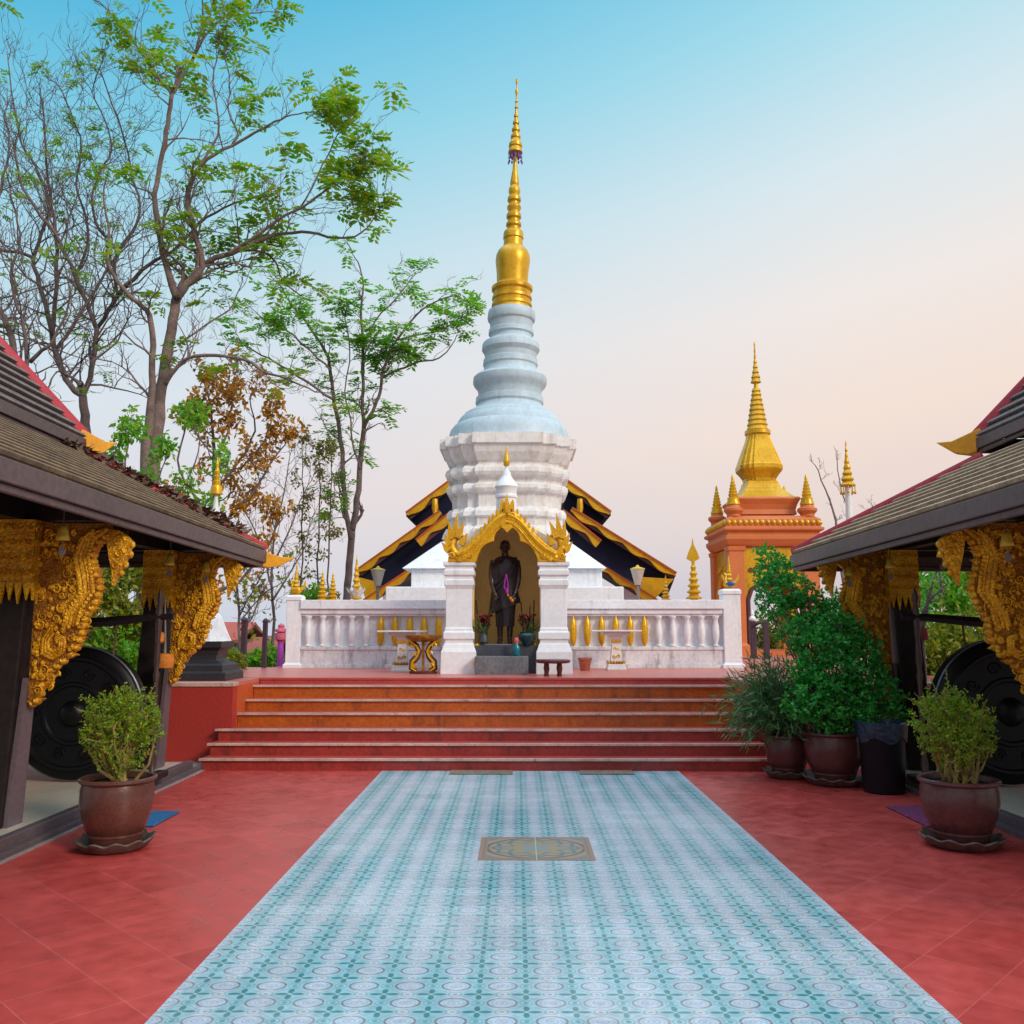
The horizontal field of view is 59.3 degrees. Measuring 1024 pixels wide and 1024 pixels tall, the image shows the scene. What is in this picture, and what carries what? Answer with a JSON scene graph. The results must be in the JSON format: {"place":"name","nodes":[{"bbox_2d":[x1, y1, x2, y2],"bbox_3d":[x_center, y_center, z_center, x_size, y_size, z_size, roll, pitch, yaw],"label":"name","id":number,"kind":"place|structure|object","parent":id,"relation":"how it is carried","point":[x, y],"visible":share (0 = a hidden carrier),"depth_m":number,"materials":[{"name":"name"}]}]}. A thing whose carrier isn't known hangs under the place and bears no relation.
{"place":"outdoors","nodes":[
{"label":"outdoors","id":0,"kind":"place"},
{"bbox_2d":[28,646,147,781],"bbox_3d":[-4.389,2.025,9.064,1.348,1.348,0.310,0,-7,0],"label":"gong","id":1,"kind":"object","parent":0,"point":[56,750],"visible":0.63,"depth_m":8.99,"materials":[{"name":"metal"}]},
{"bbox_2d":[371,566,384,599],"bbox_3d":[-3.055,2.258,20.395,0.337,2.070,0.337,0,-7,0],"label":"garden lamp","id":2,"kind":"object","parent":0,"point":[377,572],"visible":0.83,"depth_m":20.41,"materials":[{"name":"white glass"}]},
{"bbox_2d":[0,763,1023,1023],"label":"plaza floor","id":3,"kind":"structure","parent":0,"point":[136,937],"depth_m":5.75,"materials":[{"name":"red tile"}]},
{"bbox_2d":[0,762,204,863],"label":"kerb strip","id":4,"kind":"object","parent":3,"relation":"on","point":[197,764],"visible":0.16,"depth_m":7.26,"materials":[{"name":"grey concrete"}]},
{"bbox_2d":[73,682,167,854],"bbox_3d":[-2.994,1.916,6.821,0.643,1.227,0.576,4,-8,-29],"label":"potted plant","id":5,"kind":"object","parent":3,"relation":"on","point":[116,800],"visible":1,"depth_m":6.72,"materials":[{"name":"green plant"}]},
{"bbox_2d":[0,336,294,860],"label":"open pavilion","id":6,"kind":"structure","parent":3,"relation":"on","point":[50,598],"depth_m":7.25,"materials":[{"name":"gold tile"}]},
{"bbox_2d":[55,511,69,556],"bbox_3d":[-3.394,0.129,6.807,0.100,0.420,0.100,0,-7,0],"label":"hanging bell","id":7,"kind":"object","parent":6,"relation":"hanging from","point":[62,533],"visible":0.98,"depth_m":6.78,"materials":[{"name":"gold metal"}]},
{"bbox_2d":[90,589,174,780],"bbox_3d":[-4.389,1.749,9.177,1.821,1.926,0.600,0,-7,0],"label":"gong stand","id":8,"kind":"object","parent":6,"relation":"on","point":[159,616],"visible":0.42,"depth_m":9.22,"materials":[{"name":"brown wood"}]},
{"bbox_2d":[57,438,249,533],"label":"leaf litter","id":9,"kind":"object","parent":6,"relation":"on","point":[223,518],"visible":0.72,"depth_m":10.18,"materials":[{"name":"brown plant"}]},
{"bbox_2d":[155,596,174,667],"bbox_3d":[-3.729,1.290,9.685,0.210,0.770,0.195,0,-7,0],"label":"gong mallet","id":10,"kind":"object","parent":6,"relation":"hanging from","point":[166,660],"visible":0.68,"depth_m":9.62,"materials":[{"name":"orange fabric"}]},
{"bbox_2d":[165,541,174,576],"bbox_3d":[-3.546,0.468,9.336,0.100,0.420,0.100,0,-7,0],"label":"hanging bell","id":11,"kind":"object","parent":6,"relation":"hanging from","point":[169,562],"visible":0.96,"depth_m":9.31,"materials":[{"name":"gold metal"}]},
{"bbox_2d":[201,545,210,582],"bbox_3d":[-3.408,0.583,10.026,0.100,0.420,0.100,0,-7,0],"label":"hanging bell","id":12,"kind":"object","parent":6,"relation":"hanging from","point":[205,567],"visible":0.99,"depth_m":10.00,"materials":[{"name":"gold metal"}]},
{"bbox_2d":[145,811,179,826],"bbox_3d":[-3.266,2.645,7.766,0.580,0.012,0.600,0,-7,0],"label":"door mat","id":13,"kind":"object","parent":3,"relation":"on","point":[156,818],"depth_m":7.82,"materials":[{"name":"blue fabric"}]},
{"bbox_2d":[198,678,769,770],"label":"stairs","id":14,"kind":"structure","parent":3,"relation":"on","point":[444,724],"depth_m":11.20,"materials":[{"name":"red tile"}]},
{"bbox_2d":[700,648,832,779],"bbox_3d":[2.888,2.216,9.959,1.588,1.428,1.547,0,-7,0],"label":"potted plant","id":15,"kind":"object","parent":3,"relation":"on","point":[783,735],"visible":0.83,"depth_m":9.83,"materials":[{"name":"green plant"}]},
{"bbox_2d":[749,542,911,787],"bbox_3d":[3.459,1.587,9.788,1.626,2.634,1.171,0,-7,0],"label":"potted plant","id":16,"kind":"object","parent":3,"relation":"on","point":[831,751],"visible":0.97,"depth_m":9.56,"materials":[{"name":"green plant"}]},
{"bbox_2d":[853,719,907,794],"bbox_3d":[3.751,2.476,9.117,0.513,0.700,0.516,0,-7,0],"label":"rubbish bin","id":17,"kind":"object","parent":3,"relation":"on","point":[882,751],"visible":0.99,"depth_m":8.94,"materials":[{"name":"black plastic"}]},
{"bbox_2d":[790,377,1023,840],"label":"open pavilion","id":18,"kind":"structure","parent":3,"relation":"on","point":[966,508],"depth_m":8.75,"materials":[{"name":"gold tile"}]},
{"bbox_2d":[844,559,853,586],"bbox_3d":[3.736,0.624,9.981,0.100,0.420,0.100,0,-7,0],"label":"hanging bell","id":19,"kind":"object","parent":18,"relation":"hanging from","point":[848,571],"visible":0.94,"depth_m":9.95,"materials":[{"name":"gold metal"}]},
{"bbox_2d":[885,548,894,579],"bbox_3d":[3.901,0.496,9.291,0.100,0.420,0.100,0,-7,0],"label":"hanging bell","id":20,"kind":"object","parent":18,"relation":"hanging from","point":[890,565],"visible":0.98,"depth_m":9.27,"materials":[{"name":"gold metal"}]},
{"bbox_2d":[936,535,945,570],"bbox_3d":[3.822,0.317,8.003,0.100,0.420,0.100,0,-7,0],"label":"hanging bell","id":21,"kind":"object","parent":18,"relation":"hanging from","point":[942,568],"visible":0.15,"depth_m":7.98,"materials":[{"name":"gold metal"}]},
{"bbox_2d":[900,588,983,783],"bbox_3d":[4.851,1.719,8.928,1.901,1.924,0.600,0,-7,0],"label":"gong stand","id":22,"kind":"object","parent":18,"relation":"on","point":[916,616],"visible":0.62,"depth_m":8.97,"materials":[{"name":"brown wood"}]},
{"bbox_2d":[929,640,1023,785],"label":"gong","id":23,"kind":"object","parent":18,"relation":"on","point":[974,669],"visible":0.56,"depth_m":8.76,"materials":[{"name":"metal"}]},
{"bbox_2d":[1000,519,1014,562],"bbox_3d":[3.717,0.173,6.762,0.100,0.420,0.100,0,-7,0],"label":"hanging bell","id":24,"kind":"object","parent":18,"relation":"hanging from","point":[1007,541],"visible":0.98,"depth_m":6.74,"materials":[{"name":"gold metal"}]},
{"bbox_2d":[886,805,929,826],"bbox_3d":[3.745,2.659,7.881,0.600,0.012,0.850,0,-7,0],"label":"door mat","id":25,"kind":"object","parent":3,"relation":"on","point":[916,813],"depth_m":7.99,"materials":[{"name":"purple fabric"}]},
{"bbox_2d":[906,670,1007,852],"bbox_3d":[3.386,1.878,6.892,0.653,1.322,0.693,-3,-8,25],"label":"potted plant","id":26,"kind":"object","parent":3,"relation":"on","point":[960,803],"visible":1,"depth_m":6.79,"materials":[{"name":"green plant"}]},
{"bbox_2d":[0,0,1023,635],"label":"sky","id":27,"kind":"structure","parent":0,"point":[835,188],"materials":[{"name":"blue"}]},
{"bbox_2d":[145,771,961,1023],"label":"tile path","id":28,"kind":"structure","parent":0,"point":[389,897],"depth_m":4.95,"materials":[{"name":"teal tile"}]},
{"bbox_2d":[450,770,512,774],"bbox_3d":[-0.347,2.961,10.239,0.710,0.012,0.260,0,-7,0],"label":"door mat","id":29,"kind":"object","parent":28,"relation":"on","point":[481,772],"depth_m":10.18,"materials":[{"name":"beige fabric"}]},
{"bbox_2d":[478,837,595,860],"bbox_3d":[0.179,2.520,6.744,0.840,0.006,0.700,0,-7,0],"label":"tile medallion","id":30,"kind":"object","parent":28,"relation":"on","point":[542,848],"visible":1,"depth_m":6.73,"materials":[{"name":"beige tile"}]},
{"bbox_2d":[579,770,634,774],"bbox_3d":[1.073,2.960,10.232,0.610,0.012,0.260,0,-7,0],"label":"door mat","id":31,"kind":"object","parent":28,"relation":"on","point":[606,772],"depth_m":10.18,"materials":[{"name":"beige fabric"}]},
{"bbox_2d":[178,655,933,684],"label":"terrace","id":32,"kind":"structure","parent":0,"point":[252,674],"depth_m":13.46,"materials":[{"name":"red tile"}]},
{"bbox_2d":[178,457,242,680],"bbox_3d":[-4.090,0.742,12.227,0.773,3.018,0.773,0,-7,0],"label":"stupa","id":33,"kind":"object","parent":32,"relation":"on","point":[208,661],"visible":0.64,"depth_m":11.87,"materials":[{"name":"black stone"}]},
{"bbox_2d":[227,647,247,669],"bbox_3d":[-4.525,2.398,14.760,0.449,0.441,0.461,0,-7,0],"label":"yellow croton","id":34,"kind":"object","parent":32,"relation":"on","point":[236,656],"visible":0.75,"depth_m":14.69,"materials":[{"name":"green plant"}]},
{"bbox_2d":[240,617,247,666],"bbox_3d":[-4.518,2.208,15.168,0.097,0.864,0.097,0,-7,0],"label":"fence post","id":35,"kind":"object","parent":32,"relation":"on","point":[244,631],"visible":0.66,"depth_m":15.15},
{"bbox_2d":[261,618,268,667],"bbox_3d":[-4.247,2.254,15.463,0.084,0.848,0.084,0,-7,0],"label":"fence post","id":36,"kind":"object","parent":32,"relation":"on","point":[265,621],"visible":0.87,"depth_m":15.43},
{"bbox_2d":[282,595,305,667],"bbox_3d":[-3.731,2.052,15.466,0.310,1.240,0.310,0,-7,0],"label":"balustrade post","id":37,"kind":"object","parent":32,"relation":"on","point":[293,635],"visible":0.77,"depth_m":15.35,"materials":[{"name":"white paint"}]},
{"bbox_2d":[290,564,305,594],"bbox_3d":[-3.700,1.153,15.580,0.271,0.580,0.150,0,-7,0],"label":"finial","id":38,"kind":"object","parent":37,"relation":"on","point":[295,589],"visible":1,"depth_m":15.53,"materials":[{"name":"gold metal"}]},
{"bbox_2d":[300,600,445,667],"bbox_3d":[-2.367,2.093,15.453,2.480,1.154,0.340,0,-7,0],"label":"balustrade","id":39,"kind":"object","parent":32,"relation":"on","point":[340,634],"visible":0.84,"depth_m":15.35,"materials":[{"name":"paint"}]},
{"bbox_2d":[317,570,326,599],"bbox_3d":[-3.451,1.912,16.308,0.223,1.721,0.217,0,-7,0],"label":"ceremonial finial","id":40,"kind":"object","parent":39,"relation":"on","point":[322,592],"visible":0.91,"depth_m":16.33,"materials":[{"name":"gold metal"}]},
{"bbox_2d":[327,572,337,599],"bbox_3d":[-3.300,1.949,16.505,0.225,1.697,0.220,0,-7,0],"label":"ceremonial finial","id":41,"kind":"object","parent":39,"relation":"on","point":[332,593],"visible":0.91,"depth_m":16.52,"materials":[{"name":"gold metal"}]},
{"bbox_2d":[346,557,364,599],"bbox_3d":[-2.903,1.810,16.722,0.380,2.027,0.381,-3,-8,23],"label":"ceremonial finial","id":42,"kind":"object","parent":39,"relation":"on","point":[355,593],"visible":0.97,"depth_m":16.72,"materials":[{"name":"gold paint"}]},
{"bbox_2d":[377,630,426,671],"bbox_3d":[-1.720,2.178,14.109,0.735,0.635,0.480,0,-7,0],"label":"altar table","id":43,"kind":"object","parent":32,"relation":"on","point":[401,664],"visible":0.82,"depth_m":14.00,"materials":[{"name":"white stone"}]},
{"bbox_2d":[405,635,441,673],"bbox_3d":[-1.331,2.133,13.500,0.558,0.571,0.418,0,-7,0],"label":"carved stand","id":44,"kind":"object","parent":32,"relation":"on","point":[423,639],"visible":1,"depth_m":13.44,"materials":[{"name":"gold metal"}]},
{"bbox_2d":[386,78,623,599],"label":"chedi","id":45,"kind":"structure","parent":32,"relation":"on","point":[519,421],"depth_m":18.82,"materials":[{"name":"white paint"}]},
{"bbox_2d":[474,643,537,674],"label":"plinth","id":46,"kind":"structure","parent":32,"relation":"on","point":[495,659],"depth_m":13.16,"materials":[{"name":"grey stone"}]},
{"bbox_2d":[472,611,497,643],"bbox_3d":[-0.424,1.734,13.703,0.552,0.544,0.501,-4,-8,30],"label":"flower vase","id":47,"kind":"object","parent":46,"relation":"on","point":[485,624],"visible":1,"depth_m":13.69,"materials":[{"name":"stone"}]},
{"bbox_2d":[489,540,520,643],"bbox_3d":[-0.109,1.233,13.992,0.510,1.611,0.324,0,-7,0],"label":"statue","id":48,"kind":"object","parent":46,"relation":"on","point":[502,607],"visible":0.97,"depth_m":13.91,"materials":[{"name":"brown metal"}]},
{"bbox_2d":[503,574,513,602],"bbox_3d":[-0.050,1.175,13.834,0.163,0.441,0.056,-1,-7,9],"label":"garland","id":49,"kind":"object","parent":48,"relation":"hanging from","point":[507,591],"visible":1,"depth_m":13.83,"materials":[{"name":"purple plant"}]},
{"bbox_2d":[513,638,519,655],"bbox_3d":[0.067,2.002,13.354,0.110,0.270,0.110,0,-7,0],"label":"bottle","id":50,"kind":"object","parent":46,"relation":"on","point":[516,649],"visible":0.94,"depth_m":13.31,"materials":[{"name":"teal glass"}]},
{"bbox_2d":[518,632,535,645],"bbox_3d":[0.226,1.905,13.527,0.260,0.200,0.260,0,-7,0],"label":"incense bowl","id":51,"kind":"object","parent":46,"relation":"on","point":[526,638],"visible":1,"depth_m":13.44,"materials":[{"name":"teal ceramic"}]},
{"bbox_2d":[516,611,539,631],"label":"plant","id":52,"kind":"object","parent":46,"relation":"on","point":[524,621],"visible":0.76,"depth_m":13.64,"materials":[{"name":"plant"}]},
{"bbox_2d":[440,446,572,673],"bbox_3d":[-0.073,0.740,14.199,1.991,3.532,1.345,0,-7,0],"label":"shrine","id":53,"kind":"object","parent":32,"relation":"on","point":[544,563],"visible":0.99,"depth_m":13.58,"materials":[{"name":"white paint"}]},
{"bbox_2d":[358,480,676,599],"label":"temple hall","id":54,"kind":"structure","parent":32,"relation":"on","point":[618,557],"depth_m":26.79,"materials":[{"name":"gold metal"}]},
{"bbox_2d":[535,659,569,675],"bbox_3d":[0.582,2.213,12.791,0.500,0.231,0.500,0,-7,0],"label":"table","id":55,"kind":"object","parent":32,"relation":"on","point":[547,662],"visible":1,"depth_m":12.66,"materials":[{"name":"brown wood"}]},
{"bbox_2d":[578,658,591,670],"bbox_3d":[1.167,2.435,14.405,0.230,0.200,0.230,0,-7,0],"label":"flower pot","id":56,"kind":"object","parent":32,"relation":"on","point":[584,664],"visible":1,"depth_m":14.32,"materials":[{"name":"ceramic"}]},
{"bbox_2d":[590,630,641,669],"bbox_3d":[1.682,2.238,14.600,0.799,0.642,0.480,0,-7,0],"label":"altar table","id":57,"kind":"object","parent":32,"relation":"on","point":[615,662],"visible":1,"depth_m":14.48,"materials":[{"name":"white stone"}]},
{"bbox_2d":[630,565,644,599],"bbox_3d":[2.857,2.244,20.364,0.337,2.091,0.337,0,-7,0],"label":"garden lamp","id":58,"kind":"object","parent":32,"relation":"on","point":[637,571],"visible":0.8,"depth_m":20.38,"materials":[{"name":"white glass"}]},
{"bbox_2d":[567,600,723,667],"bbox_3d":[2.261,2.090,15.427,2.677,1.154,0.340,0,-7,0],"label":"balustrade","id":59,"kind":"object","parent":32,"relation":"on","point":[680,634],"visible":0.87,"depth_m":15.32,"materials":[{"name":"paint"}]},
{"bbox_2d":[661,575,670,599],"bbox_3d":[2.894,2.013,16.865,0.192,1.663,0.187,0,-7,0],"label":"ceremonial finial","id":60,"kind":"object","parent":32,"relation":"on","point":[665,596],"visible":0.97,"depth_m":16.89,"materials":[{"name":"gold metal"}]},
{"bbox_2d":[686,538,701,599],"bbox_3d":[3.339,1.634,16.508,0.299,2.324,0.292,0,-7,0],"label":"ceremonial finial","id":61,"kind":"object","parent":32,"relation":"on","point":[693,591],"visible":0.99,"depth_m":16.52,"materials":[{"name":"gold metal"}]},
{"bbox_2d":[718,589,744,667],"bbox_3d":[3.748,1.996,15.431,0.373,1.342,0.373,0,-7,0],"label":"balustrade post","id":62,"kind":"object","parent":32,"relation":"on","point":[731,632],"visible":0.91,"depth_m":15.29,"materials":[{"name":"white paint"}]},
{"bbox_2d":[723,555,738,588],"bbox_3d":[3.780,1.039,15.553,0.278,0.594,0.154,0,-7,0],"label":"gilded bird","id":63,"kind":"object","parent":62,"relation":"on","point":[728,583],"visible":0.98,"depth_m":15.51},
{"bbox_2d":[749,609,756,658],"bbox_3d":[5.354,2.709,19.989,0.146,1.092,0.146,0,-7,0],"label":"fence post","id":64,"kind":"object","parent":32,"relation":"on","point":[753,640],"visible":0.93,"depth_m":19.93,"materials":[{"name":"white paint"}]},
{"bbox_2d":[762,611,769,658],"bbox_3d":[5.473,2.624,19.394,0.142,1.110,0.142,0,-7,0],"label":"fence post","id":65,"kind":"object","parent":32,"relation":"on","point":[766,642],"visible":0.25,"depth_m":19.34,"materials":[{"name":"grey paint"}]},
{"bbox_2d":[754,606,778,648],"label":"bush","id":66,"kind":"object","parent":32,"relation":"on","point":[773,643],"visible":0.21,"depth_m":24.26,"materials":[{"name":"green plant"}]},
{"bbox_2d":[840,440,856,519],"bbox_3d":[9.043,0.889,24.032,0.440,5.707,0.413,0,-7,0],"label":"ceremonial parasol","id":67,"kind":"object","parent":32,"relation":"on","point":[847,479],"visible":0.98,"depth_m":24.14,"materials":[{"name":"white paint"}]},
{"bbox_2d":[919,572,948,680],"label":"forked tree","id":68,"kind":"object","parent":32,"relation":"on","point":[924,630],"visible":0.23,"depth_m":11.47,"materials":[{"name":"green plant"}]},
{"bbox_2d":[919,572,952,626],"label":"tree","id":69,"kind":"object","parent":32,"relation":"on","point":[926,578],"visible":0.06,"depth_m":12.92,"materials":[{"name":"green plant"}]},
{"bbox_2d":[704,341,824,655],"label":"orange temple","id":70,"kind":"structure","parent":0,"point":[759,507],"depth_m":22.29,"materials":[{"name":"paint"}]},
{"bbox_3d":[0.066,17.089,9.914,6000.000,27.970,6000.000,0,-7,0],"label":"ground","id":71,"kind":"structure","parent":0,"visible":0},
{"bbox_2d":[0,55,153,401],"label":"bare tree","id":72,"kind":"object","parent":71,"relation":"on","point":[10,328],"visible":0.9,"depth_m":19.08,"materials":[{"name":"brown plant"}]},
{"bbox_2d":[83,625,139,670],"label":"bush","id":73,"kind":"object","parent":71,"relation":"on","point":[129,653],"visible":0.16,"depth_m":12.75,"materials":[{"name":"green plant"}]},
{"bbox_2d":[84,568,142,652],"bbox_3d":[-5.733,1.800,13.253,1.442,3.137,1.453,0,-7,0],"label":"bush","id":74,"kind":"object","parent":71,"relation":"on","point":[114,599],"visible":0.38,"depth_m":13.02,"materials":[{"name":"green plant"}]},
{"bbox_2d":[104,397,233,642],"bbox_3d":[-6.745,0.507,17.180,2.634,5.685,1.520,0,-7,0],"label":"sapling","id":75,"kind":"object","parent":71,"relation":"on","point":[122,436],"visible":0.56,"depth_m":17.38,"materials":[{"name":"green plant"}]},
{"bbox_2d":[0,0,361,640],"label":"bare tree","id":76,"kind":"object","parent":71,"relation":"on","point":[83,401],"visible":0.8,"depth_m":21.17,"materials":[{"name":"brown plant"}]},
{"bbox_2d":[165,681,258,761],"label":"retaining wall","id":77,"kind":"structure","parent":71,"relation":"on","point":[200,713],"depth_m":11.15,"materials":[{"name":"red paint"}]},
{"bbox_2d":[161,342,311,601],"bbox_3d":[-6.546,-0.068,21.410,3.636,8.453,2.006,0,-7,0],"label":"brown leaved tree","id":78,"kind":"object","parent":71,"relation":"on","point":[228,394],"visible":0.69,"depth_m":21.40,"materials":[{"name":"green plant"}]},
{"bbox_2d":[224,622,262,662],"bbox_3d":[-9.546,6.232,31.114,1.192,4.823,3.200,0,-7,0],"label":"house","id":79,"kind":"structure","parent":71,"relation":"on","point":[231,627],"depth_m":31.08,"materials":[{"name":"pink tile"}]},
{"bbox_2d":[78,0,419,642],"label":"tall tree","id":80,"kind":"object","parent":71,"relation":"on","point":[332,105],"visible":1,"depth_m":19.56,"materials":[{"name":"green plant"}]},
{"bbox_2d":[222,511,305,652],"bbox_3d":[-5.168,1.760,17.951,2.256,3.529,1.073,-2,-8,15],"label":"bare shrub tree","id":81,"kind":"object","parent":71,"relation":"on","point":[248,600],"visible":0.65,"depth_m":17.89,"materials":[{"name":"brown plant"}]},
{"bbox_2d":[247,637,285,666],"bbox_3d":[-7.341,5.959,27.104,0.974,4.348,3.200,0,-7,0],"label":"house","id":82,"kind":"structure","parent":71,"relation":"on","point":[253,645],"depth_m":26.69,"materials":[{"name":"pink tile"}]},
{"bbox_2d":[228,582,329,666],"bbox_3d":[-5.916,3.593,21.921,3.149,3.792,1.226,-1,-7,10],"label":"bush","id":83,"kind":"object","parent":71,"relation":"on","point":[252,660],"visible":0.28,"depth_m":21.72,"materials":[{"name":"green plant"}]},
{"bbox_2d":[275,623,285,666],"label":"spirit pillar","id":84,"kind":"structure","parent":71,"relation":"on","point":[280,636],"depth_m":16.78,"materials":[{"name":"paint"}]},
{"bbox_2d":[224,414,351,666],"bbox_3d":[-5.822,0.802,23.064,3.284,7.336,2.597,0,-7,0],"label":"bare shrub tree","id":85,"kind":"object","parent":71,"relation":"on","point":[294,564],"visible":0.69,"depth_m":22.84,"materials":[{"name":"brown plant"}]},
{"bbox_2d":[288,427,315,591],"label":"sapling","id":86,"kind":"object","parent":71,"relation":"on","point":[301,538],"visible":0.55,"depth_m":24.32,"materials":[{"name":"green plant"}]},
{"bbox_2d":[301,437,339,588],"bbox_3d":[-5.355,1.221,24.953,0.955,6.764,0.939,-3,-8,19],"label":"sapling","id":87,"kind":"object","parent":71,"relation":"on","point":[318,470],"visible":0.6,"depth_m":25.18,"materials":[{"name":"brown plant"}]},
{"bbox_2d":[314,436,345,598],"bbox_3d":[-5.306,1.227,25.493,1.181,6.958,0.861,0,-7,0],"label":"sapling","id":88,"kind":"object","parent":71,"relation":"on","point":[331,453],"visible":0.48,"depth_m":25.57,"materials":[{"name":"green plant"}]},
{"bbox_2d":[205,234,486,599],"bbox_3d":[-4.538,-1.653,23.740,7.750,11.516,3.214,0,-7,0],"label":"slender tree","id":89,"kind":"object","parent":71,"relation":"on","point":[402,351],"visible":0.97,"depth_m":23.97,"materials":[{"name":"green plant"}]},
{"bbox_2d":[729,681,939,762],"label":"retaining wall","id":90,"kind":"structure","parent":71,"relation":"on","point":[928,687],"depth_m":11.12,"materials":[{"name":"red paint"}]},
{"bbox_2d":[814,586,862,665],"bbox_3d":[6.144,2.258,15.479,2.391,2.805,1.412,-5,-9,32],"label":"bush","id":91,"kind":"object","parent":71,"relation":"on","point":[836,613],"visible":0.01,"depth_m":15.66,"materials":[{"name":"green plant"}]},
{"bbox_2d":[809,448,874,583],"bbox_3d":[11.248,0.970,30.226,2.316,6.590,0.746,0,-7,0],"label":"bare tree","id":92,"kind":"object","parent":71,"relation":"on","point":[835,519],"visible":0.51,"depth_m":30.36,"materials":[{"name":"brown plant"}]},
{"bbox_2d":[919,572,978,643],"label":"round tree","id":93,"kind":"object","parent":71,"relation":"on","point":[954,594],"visible":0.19,"depth_m":13.86,"materials":[{"name":"green plant"}]},
{"bbox_2d":[925,599,984,675],"bbox_3d":[6.611,2.331,13.290,2.528,2.106,1.202,2,-8,-14],"label":"bush","id":94,"kind":"object","parent":71,"relation":"on","point":[939,651],"visible":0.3,"depth_m":13.06,"materials":[{"name":"green plant"}]}
]}

